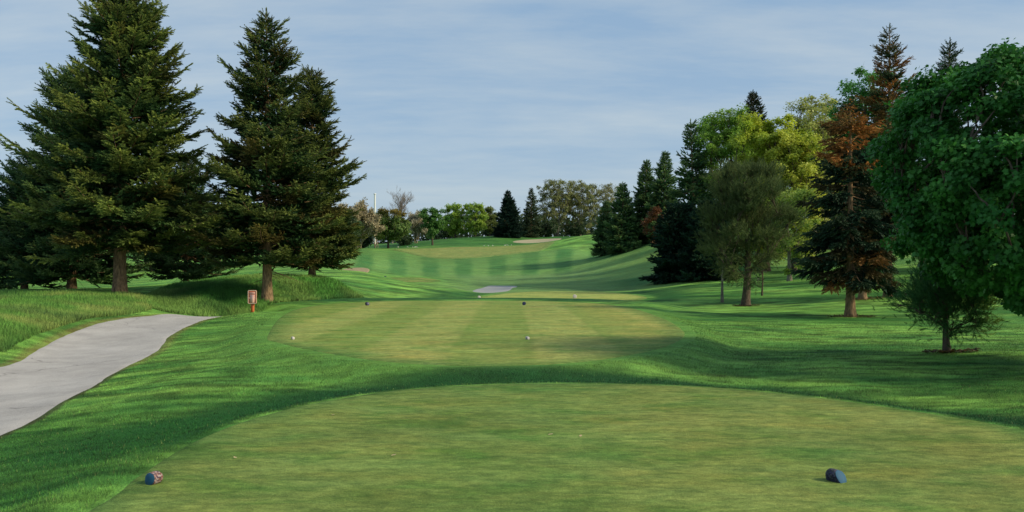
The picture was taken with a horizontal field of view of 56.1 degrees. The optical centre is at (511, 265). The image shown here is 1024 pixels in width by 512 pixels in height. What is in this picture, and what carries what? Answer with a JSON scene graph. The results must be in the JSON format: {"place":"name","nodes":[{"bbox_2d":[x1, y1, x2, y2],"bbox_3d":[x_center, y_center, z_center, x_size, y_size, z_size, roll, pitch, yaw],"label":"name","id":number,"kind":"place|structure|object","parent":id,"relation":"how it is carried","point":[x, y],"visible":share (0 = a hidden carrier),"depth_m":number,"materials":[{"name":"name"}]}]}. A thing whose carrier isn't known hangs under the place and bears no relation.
{"place":"outdoors","nodes":[
{"label":"outdoors","id":0,"kind":"place"},
{"bbox_2d":[0,287,153,351],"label":"bank grass","id":1,"kind":"structure","parent":0,"point":[30,312],"depth_m":32.42,"materials":[{"name":"green plant"}]},
{"bbox_2d":[0,314,220,434],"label":"cart path","id":2,"kind":"structure","parent":0,"point":[38,383],"depth_m":21.94,"materials":[{"name":"concrete"}]},
{"bbox_2d":[139,272,363,316],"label":"mound grass","id":3,"kind":"structure","parent":0,"point":[199,297],"depth_m":43.25,"materials":[{"name":"green plant"}]},
{"bbox_2d":[473,286,516,292],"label":"path","id":4,"kind":"structure","parent":0,"point":[490,289],"depth_m":83.75,"materials":[{"name":"concrete"}]},
{"bbox_2d":[0,229,1023,511],"bbox_3d":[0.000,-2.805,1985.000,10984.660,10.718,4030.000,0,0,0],"label":"ground","id":5,"kind":"structure","parent":0,"point":[566,263],"depth_m":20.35,"materials":[{"name":"green plant"}]},
{"bbox_2d":[0,154,77,288],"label":"spruce tree","id":6,"kind":"object","parent":5,"relation":"on","point":[12,193],"visible":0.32,"depth_m":50.05,"materials":[{"name":"green plant"}]},
{"bbox_2d":[0,60,158,288],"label":"spruce tree","id":7,"kind":"object","parent":5,"relation":"on","point":[93,270],"visible":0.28,"depth_m":47.53,"materials":[{"name":"green plant"}]},
{"bbox_2d":[0,0,225,292],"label":"spruce tree","id":8,"kind":"object","parent":5,"relation":"on","point":[126,79],"visible":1,"depth_m":39.59,"materials":[{"name":"green plant"}]},
{"bbox_2d":[126,229,183,270],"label":"tree","id":9,"kind":"object","parent":5,"relation":"on","point":[134,255],"depth_m":125.42,"materials":[{"name":"green plant"}]},
{"bbox_2d":[127,150,243,281],"bbox_3d":[-18.692,-2.707,55.974,7.188,8.349,6.795,0,0,0],"label":"spruce tree","id":10,"kind":"object","parent":5,"relation":"on","point":[188,267],"visible":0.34,"depth_m":55.05,"materials":[{"name":"green plant"}]},
{"bbox_2d":[209,212,252,260],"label":"tree","id":11,"kind":"object","parent":5,"relation":"on","point":[228,229],"depth_m":138.64,"materials":[{"name":"green plant"}]},
{"bbox_2d":[248,290,256,311],"bbox_3d":[-9.180,1.299,34.002,0.322,0.862,0.085,0,0,4],"label":"course sign","id":12,"kind":"object","parent":5,"relation":"on","point":[252,297],"visible":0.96,"depth_m":33.96,"materials":[{"name":"orange paint"}]},
{"bbox_2d":[164,7,350,301],"bbox_3d":[-10.835,-4.701,41.958,7.369,13.255,7.279,0,0,23],"label":"spruce tree","id":13,"kind":"object","parent":5,"relation":"on","point":[287,166],"visible":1,"depth_m":41.16,"materials":[{"name":"green plant"}]},
{"bbox_2d":[245,64,370,275],"bbox_3d":[-10.878,-4.799,51.004,6.642,11.559,6.261,0,0,0],"label":"spruce tree","id":14,"kind":"object","parent":5,"relation":"on","point":[319,103],"visible":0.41,"depth_m":50.21,"materials":[{"name":"green plant"}]},
{"bbox_2d":[336,212,362,242],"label":"tree","id":15,"kind":"object","parent":5,"relation":"on","point":[354,221],"visible":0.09,"depth_m":148.94,"materials":[{"name":"green plant"}]},
{"bbox_2d":[342,268,369,272],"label":"side bunker","id":16,"kind":"object","parent":5,"relation":"on","point":[367,270],"visible":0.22,"depth_m":105.30},
{"bbox_2d":[336,197,385,247],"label":"bare tree","id":17,"kind":"object","parent":5,"relation":"on","point":[373,227],"visible":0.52,"depth_m":167.24,"materials":[{"name":"beige plant"}]},
{"bbox_2d":[353,232,372,248],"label":"shrub","id":18,"kind":"object","parent":5,"relation":"on","point":[366,242],"visible":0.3,"depth_m":174.72,"materials":[{"name":"green plant"}]},
{"bbox_2d":[374,193,375,243],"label":"white mast","id":19,"kind":"object","parent":5,"relation":"on","point":[375,210],"visible":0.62,"depth_m":261.79,"materials":[{"name":"metal"}]},
{"bbox_2d":[369,213,389,247],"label":"bare tree","id":20,"kind":"object","parent":5,"relation":"on","point":[377,237],"depth_m":190.03,"materials":[{"name":"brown plant"}]},
{"bbox_2d":[184,214,596,243],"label":"distant woods","id":21,"kind":"object","parent":5,"relation":"on","point":[465,234],"visible":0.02,"depth_m":335.76,"materials":[{"name":"green plant"}]},
{"bbox_2d":[371,206,411,247],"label":"round tree","id":22,"kind":"object","parent":5,"relation":"on","point":[390,232],"visible":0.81,"depth_m":170.94,"materials":[{"name":"green plant"}]},
{"bbox_2d":[387,186,413,243],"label":"bare tree","id":23,"kind":"object","parent":5,"relation":"on","point":[401,204],"visible":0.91,"depth_m":214.29,"materials":[{"name":"grey plant"}]},
{"bbox_2d":[397,235,412,245],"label":"shrub","id":24,"kind":"object","parent":5,"relation":"on","point":[406,240],"visible":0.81,"depth_m":195.19,"materials":[{"name":"green plant"}]},
{"bbox_2d":[392,277,440,281],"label":"fourth tee","id":25,"kind":"object","parent":5,"relation":"on","point":[410,279],"visible":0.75,"depth_m":94.56,"materials":[{"name":"green plant"}]},
{"bbox_2d":[406,210,427,242],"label":"bare tree","id":26,"kind":"object","parent":5,"relation":"on","point":[414,220],"visible":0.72,"depth_m":198.72,"materials":[{"name":"brown plant"}]},
{"bbox_2d":[416,206,449,244],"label":"green tree","id":27,"kind":"object","parent":5,"relation":"on","point":[433,225],"visible":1,"depth_m":184.90,"materials":[{"name":"green plant"}]},
{"bbox_2d":[437,227,458,238],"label":"shrub","id":28,"kind":"object","parent":5,"relation":"on","point":[443,235],"visible":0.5,"depth_m":221.15,"materials":[{"name":"green plant"}]},
{"bbox_2d":[441,202,467,237],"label":"lime tree","id":29,"kind":"object","parent":5,"relation":"on","point":[456,223],"visible":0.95,"depth_m":210.95,"materials":[{"name":"green plant"}]},
{"bbox_2d":[393,242,553,258],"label":"putting green","id":30,"kind":"object","parent":5,"relation":"on","point":[458,252],"visible":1,"depth_m":162.00,"materials":[{"name":"green plant"}]},
{"bbox_2d":[267,301,684,365],"bbox_3d":[-1.784,1.700,31.398,13.421,0.024,30.387,0,0,0],"label":"second tee","id":31,"kind":"object","parent":5,"relation":"on","point":[469,333],"visible":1,"depth_m":24.62,"materials":[{"name":"green plant"}]},
{"bbox_2d":[463,202,488,236],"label":"lime tree","id":32,"kind":"object","parent":5,"relation":"on","point":[478,225],"visible":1,"depth_m":208.97,"materials":[{"name":"green plant"}]},
{"bbox_2d":[483,230,495,235],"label":"shrub","id":33,"kind":"object","parent":5,"relation":"on","point":[486,234],"visible":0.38,"depth_m":219.15,"materials":[{"name":"green plant"}]},
{"bbox_2d":[482,206,498,235],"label":"olive tree","id":34,"kind":"object","parent":5,"relation":"on","point":[491,219],"visible":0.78,"depth_m":213.42,"materials":[{"name":"green plant"}]},
{"bbox_2d":[488,190,527,237],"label":"spruce tree","id":35,"kind":"object","parent":5,"relation":"on","point":[509,225],"visible":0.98,"depth_m":199.82,"materials":[{"name":"green plant"}]},
{"bbox_2d":[520,188,543,237],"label":"spruce tree","id":36,"kind":"object","parent":5,"relation":"on","point":[534,228],"visible":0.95,"depth_m":205.35,"materials":[{"name":"green plant"}]},
{"bbox_2d":[513,238,559,242],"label":"back bunker","id":37,"kind":"object","parent":5,"relation":"on","point":[534,241],"visible":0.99,"depth_m":194.04},
{"bbox_2d":[538,219,559,236],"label":"shrub","id":38,"kind":"object","parent":5,"relation":"on","point":[550,230],"visible":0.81,"depth_m":207.38,"materials":[{"name":"green plant"}]},
{"bbox_2d":[89,383,1023,511],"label":"front tee","id":39,"kind":"object","parent":5,"relation":"on","point":[632,448],"visible":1,"depth_m":8.46,"materials":[{"name":"green plant"}]},
{"bbox_2d":[145,471,162,484],"bbox_3d":[-2.774,1.648,7.451,0.102,0.103,0.117,0,0,22],"label":"tee marker","id":40,"kind":"object","parent":39,"relation":"on","point":[153,477],"visible":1,"depth_m":7.42,"materials":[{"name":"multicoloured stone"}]},
{"bbox_2d":[825,468,846,482],"bbox_3d":[2.545,1.651,7.532,0.112,0.113,0.154,0,0,-32],"label":"tee marker","id":41,"kind":"object","parent":39,"relation":"on","point":[835,475],"visible":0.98,"depth_m":7.51,"materials":[{"name":"blue"}]},
{"bbox_2d":[533,178,579,235],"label":"round tree","id":42,"kind":"object","parent":5,"relation":"on","point":[555,204],"visible":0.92,"depth_m":212.39,"materials":[{"name":"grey plant"}]},
{"bbox_2d":[475,291,646,300],"bbox_3d":[2.969,1.941,62.000,10.863,0.042,21.000,0,0,0],"label":"third tee","id":43,"kind":"object","parent":5,"relation":"on","point":[582,295],"visible":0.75,"depth_m":61.75,"materials":[{"name":"green plant"}]},
{"bbox_2d":[564,223,586,235],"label":"shrub","id":44,"kind":"object","parent":5,"relation":"on","point":[574,230],"visible":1,"depth_m":211.09,"materials":[{"name":"green plant"}]},
{"bbox_2d":[559,180,601,235],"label":"tree","id":45,"kind":"object","parent":5,"relation":"on","point":[584,214],"visible":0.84,"depth_m":214.13,"materials":[{"name":"green plant"}]},
{"bbox_2d":[589,200,618,256],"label":"spruce tree","id":46,"kind":"object","parent":5,"relation":"on","point":[600,227],"visible":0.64,"depth_m":126.41,"materials":[{"name":"green plant"}]},
{"bbox_2d":[580,183,631,222],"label":"tree","id":47,"kind":"object","parent":5,"relation":"on","point":[606,189],"visible":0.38,"depth_m":217.62,"materials":[{"name":"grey plant"}]},
{"bbox_2d":[599,181,644,255],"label":"spruce tree","id":48,"kind":"object","parent":5,"relation":"on","point":[622,225],"visible":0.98,"depth_m":120.18,"materials":[{"name":"green plant"}]},
{"bbox_2d":[631,159,656,244],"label":"spruce tree","id":49,"kind":"object","parent":5,"relation":"on","point":[644,183],"visible":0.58,"depth_m":123.19,"materials":[{"name":"green plant"}]},
{"bbox_2d":[640,206,662,243],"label":"copper tree","id":50,"kind":"object","parent":5,"relation":"on","point":[656,210],"visible":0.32,"depth_m":107.63,"materials":[{"name":"brown plant"}]},
{"bbox_2d":[641,150,681,242],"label":"spruce tree","id":51,"kind":"object","parent":5,"relation":"on","point":[665,181],"visible":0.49,"depth_m":119.31,"materials":[{"name":"green plant"}]},
{"bbox_2d":[638,199,705,284],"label":"cedar bush","id":52,"kind":"object","parent":5,"relation":"on","point":[669,239],"visible":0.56,"depth_m":78.01,"materials":[{"name":"green plant"}]},
{"bbox_2d":[665,119,716,254],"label":"spruce tree","id":53,"kind":"object","parent":5,"relation":"on","point":[689,185],"visible":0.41,"depth_m":87.44,"materials":[{"name":"green plant"}]},
{"bbox_2d":[684,115,731,205],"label":"green tree","id":54,"kind":"object","parent":5,"relation":"on","point":[712,163],"visible":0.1,"depth_m":91.40,"materials":[{"name":"green plant"}]},
{"bbox_2d":[672,198,744,281],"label":"cedar bush","id":55,"kind":"object","parent":5,"relation":"on","point":[691,264],"visible":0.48,"depth_m":75.00,"materials":[{"name":"green plant"}]},
{"bbox_2d":[711,242,731,302],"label":"sapling","id":56,"kind":"object","parent":5,"relation":"on","point":[722,296],"visible":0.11,"depth_m":49.95,"materials":[{"name":"grey plant"}]},
{"bbox_2d":[693,102,760,237],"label":"green tree","id":57,"kind":"object","parent":5,"relation":"on","point":[712,149],"visible":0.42,"depth_m":87.27,"materials":[{"name":"green plant"}]},
{"bbox_2d":[691,154,812,305],"bbox_3d":[11.533,-1.617,46.803,5.838,7.884,5.645,0,0,25],"label":"pine tree","id":58,"kind":"object","parent":5,"relation":"on","point":[742,204],"visible":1,"depth_m":46.48,"materials":[{"name":"green plant"}]},
{"bbox_2d":[744,90,767,160],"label":"spruce tree","id":59,"kind":"object","parent":5,"relation":"on","point":[753,97],"visible":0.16,"depth_m":97.72,"materials":[{"name":"green plant"}]},
{"bbox_2d":[752,250,768,295],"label":"sapling","id":60,"kind":"object","parent":5,"relation":"on","point":[759,273],"visible":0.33,"depth_m":53.95,"materials":[{"name":"green plant"}]},
{"bbox_2d":[727,111,806,271],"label":"lime tree","id":61,"kind":"object","parent":5,"relation":"on","point":[752,125],"visible":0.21,"depth_m":78.86,"materials":[{"name":"green plant"}]},
{"bbox_2d":[747,128,827,270],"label":"lime tree","id":62,"kind":"object","parent":5,"relation":"on","point":[797,157],"visible":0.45,"depth_m":76.43,"materials":[{"name":"green plant"}]},
{"bbox_2d":[755,185,821,280],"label":"lime tree","id":63,"kind":"object","parent":5,"relation":"on","point":[796,196],"visible":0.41,"depth_m":67.22,"materials":[{"name":"green plant"}]},
{"bbox_2d":[775,93,845,256],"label":"pale tree","id":64,"kind":"object","parent":5,"relation":"on","point":[810,111],"visible":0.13,"depth_m":81.03,"materials":[{"name":"green plant"}]},
{"bbox_2d":[791,115,846,232],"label":"lime tree","id":65,"kind":"object","parent":5,"relation":"on","point":[824,140],"visible":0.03,"depth_m":90.96,"materials":[{"name":"green plant"}]},
{"bbox_2d":[788,96,908,316],"bbox_3d":[13.053,-2.127,36.868,4.670,8.860,4.208,0,0,0],"label":"spruce tree","id":66,"kind":"object","parent":5,"relation":"on","point":[852,279],"visible":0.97,"depth_m":36.58,"materials":[{"name":"green plant"}]},
{"bbox_2d":[827,314,876,316],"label":"needle litter","id":67,"kind":"object","parent":5,"relation":"on","point":[841,315],"visible":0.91,"depth_m":36.77,"materials":[{"name":"brown plant"}]},
{"bbox_2d":[828,165,898,299],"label":"spruce tree","id":68,"kind":"object","parent":5,"relation":"on","point":[862,296],"visible":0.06,"depth_m":47.65,"materials":[{"name":"green plant"}]},
{"bbox_2d":[826,61,905,237],"bbox_3d":[23.596,-6.055,63.227,5.749,14.606,5.208,0,0,-36],"label":"green tree","id":69,"kind":"object","parent":5,"relation":"on","point":[850,89],"visible":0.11,"depth_m":62.66,"materials":[{"name":"green plant"}]},
{"bbox_2d":[838,24,930,296],"bbox_3d":[19.264,-5.224,48.928,5.247,14.254,5.311,0,0,0],"label":"spruce tree","id":70,"kind":"object","parent":5,"relation":"on","point":[877,108],"visible":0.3,"depth_m":48.54,"materials":[{"name":"green plant"}]},
{"bbox_2d":[914,165,925,267],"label":"green tree","id":71,"kind":"object","parent":5,"relation":"on","point":[915,257],"depth_m":69.63,"materials":[{"name":"green plant"}]},
{"bbox_2d":[869,258,1010,353],"bbox_3d":[9.393,0.966,21.138,3.082,2.554,2.925,0,0,0],"label":"pine tree","id":72,"kind":"object","parent":5,"relation":"on","point":[925,295],"visible":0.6,"depth_m":20.59,"materials":[{"name":"green plant"}]},
{"bbox_2d":[861,37,1023,316],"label":"maple tree","id":73,"kind":"object","parent":5,"relation":"on","point":[948,209],"visible":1,"depth_m":17.36,"materials":[{"name":"green plant"}]},
{"bbox_2d":[919,37,978,231],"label":"spruce tree","id":74,"kind":"object","parent":5,"relation":"on","point":[949,57],"visible":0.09,"depth_m":60.63,"materials":[{"name":"green plant"}]},
{"bbox_2d":[922,347,980,353],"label":"needle litter","id":75,"kind":"object","parent":5,"relation":"on","point":[951,351],"visible":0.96,"depth_m":20.91,"materials":[{"name":"brown plant"}]},
{"bbox_2d":[0,0,1023,242],"label":"sky","id":76,"kind":"structure","parent":0,"point":[443,102],"materials":[{"name":"blue"}]}
]}

